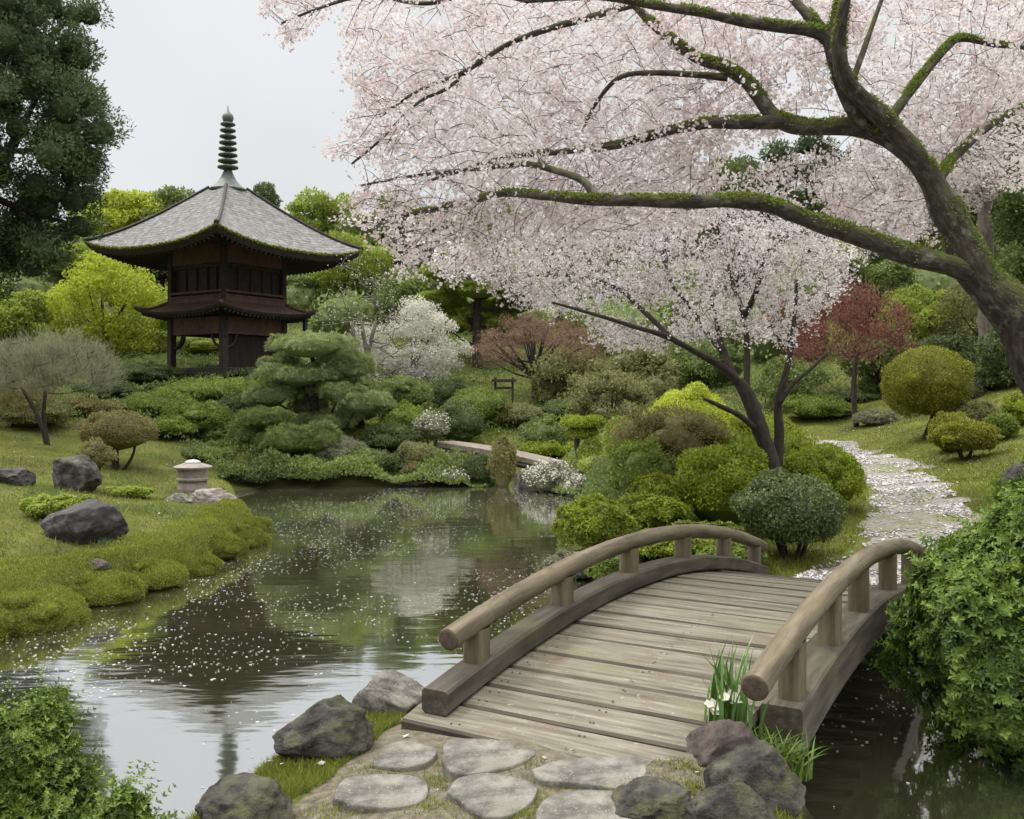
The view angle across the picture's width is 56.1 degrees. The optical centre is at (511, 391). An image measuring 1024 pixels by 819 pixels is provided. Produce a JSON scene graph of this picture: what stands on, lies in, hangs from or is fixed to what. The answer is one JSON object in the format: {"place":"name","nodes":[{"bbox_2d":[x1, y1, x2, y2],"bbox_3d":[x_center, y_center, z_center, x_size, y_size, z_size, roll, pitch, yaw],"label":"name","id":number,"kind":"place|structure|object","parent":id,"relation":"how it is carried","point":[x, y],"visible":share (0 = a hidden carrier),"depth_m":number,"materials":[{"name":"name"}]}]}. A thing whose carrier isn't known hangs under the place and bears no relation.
{"place":"outdoors","nodes":[
{"label":"outdoors","id":0,"kind":"place"},
{"bbox_2d":[292,724,704,818],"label":"path","id":1,"kind":"structure","parent":0,"point":[319,793],"depth_m":4.20,"materials":[{"name":"beige gravel"}]},
{"bbox_2d":[442,739,534,781],"bbox_3d":[-0.107,1.697,4.394,0.433,0.076,0.436,0,0,0],"label":"stepping stone","id":2,"kind":"object","parent":1,"relation":"on","point":[463,757],"visible":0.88,"depth_m":4.37,"materials":[{"name":"stone"}]},
{"bbox_2d":[447,773,536,818],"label":"stepping stone","id":3,"kind":"object","parent":1,"relation":"on","point":[473,793],"visible":0.96,"depth_m":3.96,"materials":[{"name":"stone"}]},
{"bbox_2d":[293,754,706,818],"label":"path moss","id":4,"kind":"object","parent":1,"relation":"on","point":[693,785],"visible":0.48,"depth_m":4.03,"materials":[{"name":"green plant"}]},
{"bbox_2d":[535,790,631,818],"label":"stepping stone","id":5,"kind":"object","parent":1,"relation":"on","point":[588,804],"visible":0.78,"depth_m":3.83,"materials":[{"name":"stone"}]},
{"bbox_2d":[532,756,652,789],"bbox_3d":[0.410,1.686,4.177,0.648,0.078,0.378,0,0,0],"label":"stepping stone","id":6,"kind":"object","parent":1,"relation":"on","point":[592,773],"visible":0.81,"depth_m":4.17,"materials":[{"name":"stone"}]},
{"bbox_2d":[0,479,1023,818],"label":"pond water","id":7,"kind":"structure","parent":0,"point":[196,733],"depth_m":8.07,"materials":[{"name":"liquid"}]},
{"bbox_2d":[0,487,970,814],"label":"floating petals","id":8,"kind":"object","parent":7,"relation":"on","point":[318,617],"visible":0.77,"depth_m":9.22,"materials":[{"name":"white plant"}]},
{"bbox_2d":[0,204,1023,818],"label":"ground","id":9,"kind":"structure","parent":0,"point":[328,482],"depth_m":21.06,"materials":[{"name":"green plant"}]},
{"bbox_2d":[0,288,54,354],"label":"maple tree","id":10,"kind":"object","parent":9,"relation":"on","point":[16,314],"visible":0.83,"depth_m":33.65,"materials":[{"name":"green plant"}]},
{"bbox_2d":[0,400,75,426],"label":"shrub","id":11,"kind":"object","parent":9,"relation":"on","point":[54,413],"visible":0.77,"depth_m":22.17,"materials":[{"name":"green plant"}]},
{"bbox_2d":[0,583,92,636],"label":"moss cushion","id":12,"kind":"object","parent":9,"relation":"on","point":[35,608],"visible":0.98,"depth_m":8.84,"materials":[{"name":"green plant"}]},
{"bbox_2d":[18,492,103,517],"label":"shrub","id":13,"kind":"object","parent":9,"relation":"on","point":[44,504],"visible":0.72,"depth_m":12.46,"materials":[{"name":"green plant"}]},
{"bbox_2d":[0,662,126,818],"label":"shrub","id":14,"kind":"object","parent":9,"relation":"on","point":[46,772],"visible":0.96,"depth_m":4.48,"materials":[{"name":"green plant"}]},
{"bbox_2d":[0,322,129,444],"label":"wispy tree","id":15,"kind":"object","parent":9,"relation":"on","point":[93,366],"visible":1,"depth_m":20.07,"materials":[{"name":"green plant"}]},
{"bbox_2d":[0,0,135,304],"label":"evergreen tree","id":16,"kind":"object","parent":9,"relation":"on","point":[36,63],"visible":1,"depth_m":24.57,"materials":[{"name":"green plant"}]},
{"bbox_2d":[52,455,102,491],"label":"boulder","id":17,"kind":"object","parent":9,"relation":"on","point":[77,472],"visible":0.82,"depth_m":15.04,"materials":[{"name":"stone"}]},
{"bbox_2d":[40,499,128,544],"bbox_3d":[-5.254,1.667,11.823,1.025,0.714,0.747,0,0,36],"label":"boulder","id":18,"kind":"object","parent":9,"relation":"on","point":[86,522],"visible":0.78,"depth_m":11.50,"materials":[{"name":"grey stone"}]},
{"bbox_2d":[32,251,167,357],"bbox_3d":[-15.374,-3.110,36.040,5.406,4.401,4.618,0,0,0],"label":"maple tree","id":19,"kind":"object","parent":9,"relation":"on","point":[120,326],"visible":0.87,"depth_m":35.21,"materials":[{"name":"green plant"}]},
{"bbox_2d":[76,569,147,606],"bbox_3d":[-4.327,2.070,10.109,0.942,0.404,0.810,0,0,0],"label":"moss cushion","id":20,"kind":"object","parent":9,"relation":"on","point":[109,587],"visible":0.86,"depth_m":9.92,"materials":[{"name":"green plant"}]},
{"bbox_2d":[66,188,163,240],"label":"tree","id":21,"kind":"object","parent":9,"relation":"on","point":[128,207],"visible":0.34,"depth_m":56.35,"materials":[{"name":"green plant"}]},
{"bbox_2d":[76,409,159,469],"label":"topiary tree","id":22,"kind":"object","parent":9,"relation":"on","point":[118,429],"visible":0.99,"depth_m":18.45,"materials":[{"name":"green plant"}]},
{"bbox_2d":[67,760,184,818],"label":"shrub","id":23,"kind":"object","parent":9,"relation":"on","point":[126,801],"visible":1,"depth_m":4.08,"materials":[{"name":"green plant"}]},
{"bbox_2d":[0,486,252,598],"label":"lawn edge moss","id":24,"kind":"object","parent":9,"relation":"on","point":[166,536],"visible":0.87,"depth_m":11.14,"materials":[{"name":"green plant"}]},
{"bbox_2d":[0,416,279,593],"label":"lawn grass","id":25,"kind":"structure","parent":9,"relation":"on","point":[88,546],"depth_m":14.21,"materials":[{"name":"green plant"}]},
{"bbox_2d":[110,360,186,383],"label":"shrub","id":26,"kind":"object","parent":9,"relation":"on","point":[139,373],"visible":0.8,"depth_m":29.53,"materials":[{"name":"green plant"}]},
{"bbox_2d":[122,555,188,590],"bbox_3d":[-4.062,2.048,10.842,0.834,0.392,0.835,0,0,0],"label":"moss cushion","id":27,"kind":"object","parent":9,"relation":"on","point":[155,573],"visible":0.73,"depth_m":10.67,"materials":[{"name":"green plant"}]},
{"bbox_2d":[124,388,197,414],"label":"azalea","id":28,"kind":"object","parent":9,"relation":"on","point":[157,400],"visible":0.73,"depth_m":24.60,"materials":[{"name":"green plant"}]},
{"bbox_2d":[173,459,211,493],"bbox_3d":[-5.681,1.521,17.086,0.670,0.635,0.670,0,0,0],"label":"stone lantern","id":29,"kind":"object","parent":9,"relation":"on","point":[192,476],"visible":0.94,"depth_m":16.87,"materials":[{"name":"beige stone"}]},
{"bbox_2d":[159,398,233,434],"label":"azalea","id":30,"kind":"object","parent":9,"relation":"on","point":[204,416],"visible":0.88,"depth_m":23.58,"materials":[{"name":"green plant"}]},
{"bbox_2d":[151,373,246,403],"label":"azalea","id":31,"kind":"object","parent":9,"relation":"on","point":[214,389],"visible":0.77,"depth_m":25.88,"materials":[{"name":"green plant"}]},
{"bbox_2d":[174,546,223,576],"bbox_3d":[-3.950,2.119,11.727,0.822,0.469,0.758,0,0,0],"label":"moss cushion","id":32,"kind":"object","parent":9,"relation":"on","point":[197,561],"visible":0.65,"depth_m":11.54,"materials":[{"name":"green plant"}]},
{"bbox_2d":[83,106,363,378],"bbox_3d":[-9.471,-4.900,32.000,6.444,9.300,6.446,0,0,33],"label":"pagoda","id":33,"kind":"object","parent":9,"relation":"on","point":[228,252],"visible":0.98,"depth_m":30.97,"materials":[{"name":"brown wood"}]},
{"bbox_2d":[195,772,292,818],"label":"boulder","id":34,"kind":"object","parent":9,"relation":"on","point":[245,795],"visible":1,"depth_m":3.82,"materials":[{"name":"stone"}]},
{"bbox_2d":[199,404,347,461],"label":"cloud pine","id":35,"kind":"object","parent":9,"relation":"on","point":[269,427],"visible":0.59,"depth_m":22.71,"materials":[{"name":"green plant"}]},
{"bbox_2d":[241,330,387,432],"bbox_3d":[-5.048,-0.076,24.239,3.493,3.063,2.900,0,0,-22],"label":"cloud pine","id":36,"kind":"object","parent":9,"relation":"on","point":[308,390],"visible":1,"depth_m":23.89,"materials":[{"name":"green plant"}]},
{"bbox_2d":[284,186,359,241],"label":"tree","id":37,"kind":"object","parent":9,"relation":"on","point":[322,205],"visible":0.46,"depth_m":53.97,"materials":[{"name":"green plant"}]},
{"bbox_2d":[272,694,373,760],"bbox_3d":[-0.911,1.663,4.665,0.484,0.362,0.347,0,0,0],"label":"boulder","id":38,"kind":"object","parent":9,"relation":"on","point":[336,726],"visible":0.73,"depth_m":4.54,"materials":[{"name":"stone"}]},
{"bbox_2d":[297,230,397,295],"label":"tree","id":39,"kind":"object","parent":9,"relation":"on","point":[366,269],"visible":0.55,"depth_m":45.33,"materials":[{"name":"green plant"}]},
{"bbox_2d":[203,439,494,486],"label":"shore plants","id":40,"kind":"object","parent":9,"relation":"on","point":[267,458],"visible":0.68,"depth_m":21.98,"materials":[{"name":"green plant"}]},
{"bbox_2d":[306,252,429,381],"bbox_3d":[-4.444,-1.965,28.989,3.994,4.476,3.333,0,0,0],"label":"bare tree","id":41,"kind":"object","parent":9,"relation":"on","point":[366,346],"visible":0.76,"depth_m":29.00,"materials":[{"name":"green plant"}]},
{"bbox_2d":[333,774,427,813],"bbox_3d":[-0.551,1.724,4.078,0.395,0.077,0.342,0,0,0],"label":"stepping stone","id":42,"kind":"object","parent":9,"relation":"on","point":[372,793],"visible":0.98,"depth_m":4.04,"materials":[{"name":"stone"}]},
{"bbox_2d":[334,188,429,283],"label":"tree","id":43,"kind":"object","parent":9,"relation":"on","point":[373,241],"visible":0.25,"depth_m":49.15,"materials":[{"name":"green plant"}]},
{"bbox_2d":[352,669,424,716],"bbox_3d":[-0.634,1.714,5.341,0.540,0.337,0.333,0,0,27],"label":"boulder","id":44,"kind":"object","parent":9,"relation":"on","point":[391,690],"visible":0.57,"depth_m":5.23,"materials":[{"name":"stone"}]},
{"bbox_2d":[361,421,423,450],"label":"shrub","id":45,"kind":"object","parent":9,"relation":"on","point":[383,435],"visible":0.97,"depth_m":23.91,"materials":[{"name":"green plant"}]},
{"bbox_2d":[372,740,436,771],"bbox_3d":[-0.494,1.724,4.486,0.281,0.076,0.351,0,0,0],"label":"stepping stone","id":46,"kind":"object","parent":9,"relation":"on","point":[406,756],"visible":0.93,"depth_m":4.44,"materials":[{"name":"stone"}]},
{"bbox_2d":[376,374,434,406],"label":"shrub","id":47,"kind":"object","parent":9,"relation":"on","point":[398,388],"visible":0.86,"depth_m":27.57,"materials":[{"name":"green plant"}]},
{"bbox_2d":[377,267,438,336],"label":"tree","id":48,"kind":"object","parent":9,"relation":"on","point":[408,287],"visible":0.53,"depth_m":40.91,"materials":[{"name":"green plant"}]},
{"bbox_2d":[346,293,474,384],"bbox_3d":[-3.394,-1.626,32.502,4.472,3.431,3.359,0,0,0],"label":"white blossom tree","id":49,"kind":"object","parent":9,"relation":"on","point":[423,358],"visible":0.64,"depth_m":31.78,"materials":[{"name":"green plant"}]},
{"bbox_2d":[435,397,487,441],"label":"shrub","id":50,"kind":"object","parent":9,"relation":"on","point":[466,426],"visible":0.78,"depth_m":25.25,"materials":[{"name":"green plant"}]},
{"bbox_2d":[0,281,929,471],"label":"ground cover","id":51,"kind":"object","parent":9,"relation":"on","point":[216,359],"visible":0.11,"depth_m":31.74,"materials":[{"name":"green plant"}]},
{"bbox_2d":[446,384,511,422],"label":"shrub","id":52,"kind":"object","parent":9,"relation":"on","point":[485,402],"visible":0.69,"depth_m":26.58,"materials":[{"name":"green plant"}]},
{"bbox_2d":[413,243,551,368],"bbox_3d":[-1.149,-3.183,36.330,5.486,4.786,4.163,0,0,0],"label":"tree","id":53,"kind":"object","parent":9,"relation":"on","point":[482,310],"visible":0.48,"depth_m":35.88,"materials":[{"name":"green plant"}]},
{"bbox_2d":[178,707,806,818],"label":"bank moss","id":54,"kind":"object","parent":9,"relation":"on","point":[298,782],"visible":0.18,"depth_m":4.42,"materials":[{"name":"green plant"}]},
{"bbox_2d":[433,441,564,468],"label":"plank bridge","id":55,"kind":"structure","parent":9,"relation":"on","point":[526,459],"depth_m":23.39,"materials":[{"name":"wood"}]},
{"bbox_2d":[486,434,519,486],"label":"shrub","id":56,"kind":"object","parent":9,"relation":"on","point":[503,460],"visible":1,"depth_m":22.15,"materials":[{"name":"green plant"}]},
{"bbox_2d":[0,149,1023,362],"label":"woodland","id":57,"kind":"object","parent":9,"relation":"on","point":[300,297],"visible":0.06,"depth_m":41.90,"materials":[{"name":"green plant"}]},
{"bbox_2d":[469,311,605,398],"bbox_3d":[0.837,-1.135,31.181,4.547,3.068,3.716,0,0,0],"label":"tree","id":58,"kind":"object","parent":9,"relation":"on","point":[499,345],"visible":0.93,"depth_m":30.68,"materials":[{"name":"orange plant"}]},
{"bbox_2d":[517,414,573,445],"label":"shrub","id":59,"kind":"object","parent":9,"relation":"on","point":[535,428],"visible":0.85,"depth_m":25.22,"materials":[{"name":"green plant"}]},
{"bbox_2d":[521,457,577,491],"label":"flowering shrub","id":60,"kind":"object","parent":9,"relation":"on","point":[546,475],"visible":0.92,"depth_m":20.92,"materials":[{"name":"white plant"}]},
{"bbox_2d":[523,346,627,404],"bbox_3d":[2.049,-0.158,30.064,3.459,2.649,2.872,0,0,0],"label":"shrub","id":61,"kind":"object","parent":9,"relation":"on","point":[555,372],"visible":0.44,"depth_m":29.76,"materials":[{"name":"green plant"}]},
{"bbox_2d":[560,414,606,475],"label":"flat topped tree","id":62,"kind":"object","parent":9,"relation":"on","point":[582,427],"visible":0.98,"depth_m":20.09,"materials":[{"name":"green plant"}]},
{"bbox_2d":[548,455,633,555],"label":"shore plants","id":63,"kind":"object","parent":9,"relation":"on","point":[587,488],"visible":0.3,"depth_m":15.17,"materials":[{"name":"green plant"}]},
{"bbox_2d":[550,493,642,547],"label":"azalea","id":64,"kind":"object","parent":9,"relation":"on","point":[588,521],"visible":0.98,"depth_m":11.61,"materials":[{"name":"green plant"}]},
{"bbox_2d":[562,366,657,432],"bbox_3d":[2.633,0.430,25.986,2.574,2.235,2.113,0,0,0],"label":"shrub","id":65,"kind":"object","parent":9,"relation":"on","point":[584,403],"visible":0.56,"depth_m":25.66,"materials":[{"name":"green plant"}]},
{"bbox_2d":[591,336,678,400],"bbox_3d":[3.966,-0.279,30.981,3.266,3.229,2.993,0,0,0],"label":"shrub","id":66,"kind":"object","parent":9,"relation":"on","point":[655,371],"visible":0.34,"depth_m":30.38,"materials":[{"name":"green plant"}]},
{"bbox_2d":[258,0,1023,394],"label":"cherry tree","id":67,"kind":"object","parent":9,"relation":"on","point":[988,284],"visible":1,"depth_m":7.86,"materials":[{"name":"pink plant"}]},
{"bbox_2d":[605,433,676,494],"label":"shrub","id":68,"kind":"object","parent":9,"relation":"on","point":[631,462],"visible":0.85,"depth_m":13.84,"materials":[{"name":"green plant"}]},
{"bbox_2d":[611,776,691,818],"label":"boulder","id":69,"kind":"object","parent":9,"relation":"on","point":[648,797],"visible":0.86,"depth_m":3.76,"materials":[{"name":"stone"}]},
{"bbox_2d":[626,470,676,500],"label":"shrub","id":70,"kind":"object","parent":9,"relation":"on","point":[655,482],"visible":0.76,"depth_m":13.43,"materials":[{"name":"green plant"}]},
{"bbox_2d":[436,187,867,469],"bbox_3d":[2.167,-0.664,13.848,6.689,4.938,3.551,0,0,0],"label":"cherry tree","id":71,"kind":"object","parent":9,"relation":"on","point":[755,422],"visible":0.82,"depth_m":13.21,"materials":[{"name":"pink plant"}]},
{"bbox_2d":[614,491,694,528],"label":"azalea","id":72,"kind":"object","parent":9,"relation":"on","point":[652,510],"visible":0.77,"depth_m":12.00,"materials":[{"name":"green plant"}]},
{"bbox_2d":[401,524,926,772],"bbox_3d":[1.816,1.645,7.141,1.851,1.217,6.288,0,0,30],"label":"footbridge","id":73,"kind":"object","parent":9,"relation":"on","point":[614,664],"visible":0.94,"depth_m":5.41,"materials":[{"name":"brown wood"}]},
{"bbox_2d":[608,399,730,475],"bbox_3d":[2.509,0.847,15.017,1.760,1.475,1.830,0,0,44],"label":"rounded shrub","id":74,"kind":"object","parent":9,"relation":"on","point":[680,432],"visible":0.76,"depth_m":14.61,"materials":[{"name":"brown plant"}]},
{"bbox_2d":[639,381,734,427],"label":"azalea","id":75,"kind":"object","parent":9,"relation":"on","point":[692,395],"visible":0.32,"depth_m":17.70,"materials":[{"name":"green plant"}]},
{"bbox_2d":[666,336,753,391],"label":"tree","id":76,"kind":"object","parent":9,"relation":"on","point":[693,368],"visible":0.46,"depth_m":32.54,"materials":[{"name":"green plant"}]},
{"bbox_2d":[669,441,768,522],"bbox_3d":[2.784,1.193,12.591,1.299,1.124,1.269,0,0,43],"label":"azalea","id":77,"kind":"object","parent":9,"relation":"on","point":[708,482],"visible":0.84,"depth_m":12.29,"materials":[{"name":"green plant"}]},
{"bbox_2d":[685,719,758,766],"bbox_3d":[0.953,1.629,4.370,0.355,0.292,0.282,0,0,-15],"label":"boulder","id":78,"kind":"object","parent":9,"relation":"on","point":[708,743],"visible":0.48,"depth_m":4.29,"materials":[{"name":"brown stone"}]},
{"bbox_2d":[684,781,776,818],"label":"boulder","id":79,"kind":"object","parent":9,"relation":"on","point":[736,800],"visible":1,"depth_m":3.57,"materials":[{"name":"stone"}]},
{"bbox_2d":[698,636,773,736],"bbox_3d":[1.021,1.396,4.540,0.368,0.512,0.410,0,0,0],"label":"iris clump","id":80,"kind":"object","parent":9,"relation":"on","point":[730,703],"visible":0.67,"depth_m":4.52,"materials":[{"name":"green plant"}]},
{"bbox_2d":[694,154,777,291],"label":"tree","id":81,"kind":"object","parent":9,"relation":"on","point":[735,166],"visible":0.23,"depth_m":49.04,"materials":[{"name":"green plant"}]},
{"bbox_2d":[703,740,805,818],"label":"boulder","id":82,"kind":"object","parent":9,"relation":"on","point":[760,768],"visible":0.66,"depth_m":3.81,"materials":[{"name":"stone"}]},
{"bbox_2d":[680,720,828,781],"bbox_3d":[1.118,1.664,4.433,0.778,0.238,0.618,0,0,0],"label":"grass clump","id":83,"kind":"object","parent":9,"relation":"on","point":[791,756],"visible":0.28,"depth_m":4.44,"materials":[{"name":"green plant"}]},
{"bbox_2d":[707,413,819,460],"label":"azalea","id":84,"kind":"object","parent":9,"relation":"on","point":[795,436],"visible":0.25,"depth_m":14.79,"materials":[{"name":"green plant"}]},
{"bbox_2d":[728,466,848,559],"bbox_3d":[3.126,1.441,10.910,1.329,1.189,1.208,0,0,0],"label":"globe shrub","id":85,"kind":"object","parent":9,"relation":"on","point":[782,506],"visible":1,"depth_m":10.56,"materials":[{"name":"green plant"}]},
{"bbox_2d":[751,355,830,410],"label":"tree","id":86,"kind":"object","parent":9,"relation":"on","point":[816,377],"visible":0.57,"depth_m":28.73,"materials":[{"name":"green plant"}]},
{"bbox_2d":[562,367,1023,576],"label":"lawn grass","id":87,"kind":"structure","parent":9,"relation":"on","point":[923,456],"depth_m":16.14,"materials":[{"name":"green plant"}]},
{"bbox_2d":[758,135,861,272],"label":"tree","id":88,"kind":"object","parent":9,"relation":"on","point":[803,143],"visible":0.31,"depth_m":47.37,"materials":[{"name":"green plant"}]},
{"bbox_2d":[782,393,859,417],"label":"hedge","id":89,"kind":"object","parent":9,"relation":"on","point":[812,406],"visible":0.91,"depth_m":26.54,"materials":[{"name":"green plant"}]},
{"bbox_2d":[782,441,867,505],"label":"azalea","id":90,"kind":"object","parent":9,"relation":"on","point":[836,467],"visible":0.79,"depth_m":13.06,"materials":[{"name":"green plant"}]},
{"bbox_2d":[779,276,924,426],"bbox_3d":[9.035,-1.044,25.480,3.797,4.174,3.168,0,0,0],"label":"red maple","id":91,"kind":"object","parent":9,"relation":"on","point":[857,310],"visible":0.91,"depth_m":25.06,"materials":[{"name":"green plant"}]},
{"bbox_2d":[810,244,919,323],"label":"tree","id":92,"kind":"object","parent":9,"relation":"on","point":[896,274],"visible":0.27,"depth_m":35.45,"materials":[{"name":"green plant"}]},
{"bbox_2d":[835,323,917,394],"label":"tree","id":93,"kind":"object","parent":9,"relation":"on","point":[871,381],"visible":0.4,"depth_m":28.68,"materials":[{"name":"green plant"}]},
{"bbox_2d":[802,72,1023,359],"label":"cherry tree","id":94,"kind":"object","parent":9,"relation":"on","point":[984,200],"visible":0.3,"depth_m":28.49,"materials":[{"name":"pink plant"}]},
{"bbox_2d":[877,281,961,342],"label":"tree","id":95,"kind":"object","parent":9,"relation":"on","point":[921,311],"visible":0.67,"depth_m":32.57,"materials":[{"name":"green plant"}]},
{"bbox_2d":[879,344,975,439],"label":"topiary tree","id":96,"kind":"object","parent":9,"relation":"on","point":[929,381],"visible":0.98,"depth_m":20.50,"materials":[{"name":"green plant"}]},
{"bbox_2d":[861,458,1023,775],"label":"shrub","id":97,"kind":"object","parent":9,"relation":"on","point":[947,625],"visible":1,"depth_m":5.58,"materials":[{"name":"green plant"}]},
{"bbox_2d":[916,332,982,364],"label":"tree","id":98,"kind":"object","parent":9,"relation":"on","point":[965,350],"visible":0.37,"depth_m":27.54,"materials":[{"name":"green plant"}]},
{"bbox_2d":[927,280,978,344],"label":"tree","id":99,"kind":"object","parent":9,"relation":"on","point":[971,318],"visible":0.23,"depth_m":31.95,"materials":[{"name":"green plant"}]},
{"bbox_2d":[926,418,1004,459],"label":"clipped shrub","id":100,"kind":"object","parent":9,"relation":"on","point":[967,434],"visible":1,"depth_m":17.09,"materials":[{"name":"green plant"}]},
{"bbox_2d":[973,326,1016,386],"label":"tree","id":101,"kind":"object","parent":9,"relation":"on","point":[992,343],"visible":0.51,"depth_m":23.92,"materials":[{"name":"green plant"}]},
{"bbox_2d":[987,111,1023,283],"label":"tree","id":102,"kind":"object","parent":9,"relation":"on","point":[1010,224],"visible":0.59,"depth_m":27.04,"materials":[{"name":"green plant"}]},
{"bbox_2d":[0,0,1023,223],"label":"sky","id":103,"kind":"structure","parent":0,"point":[174,68],"materials":[{"name":"white"}]},
{"bbox_2d":[798,437,982,584],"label":"garden path","id":104,"kind":"structure","parent":0,"point":[916,517],"depth_m":13.12,"materials":[{"name":"beige gravel"}]},
{"bbox_2d":[794,437,971,584],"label":"path petals","id":105,"kind":"object","parent":104,"relation":"on","point":[871,579],"visible":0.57,"depth_m":14.28,"materials":[{"name":"white plant"}]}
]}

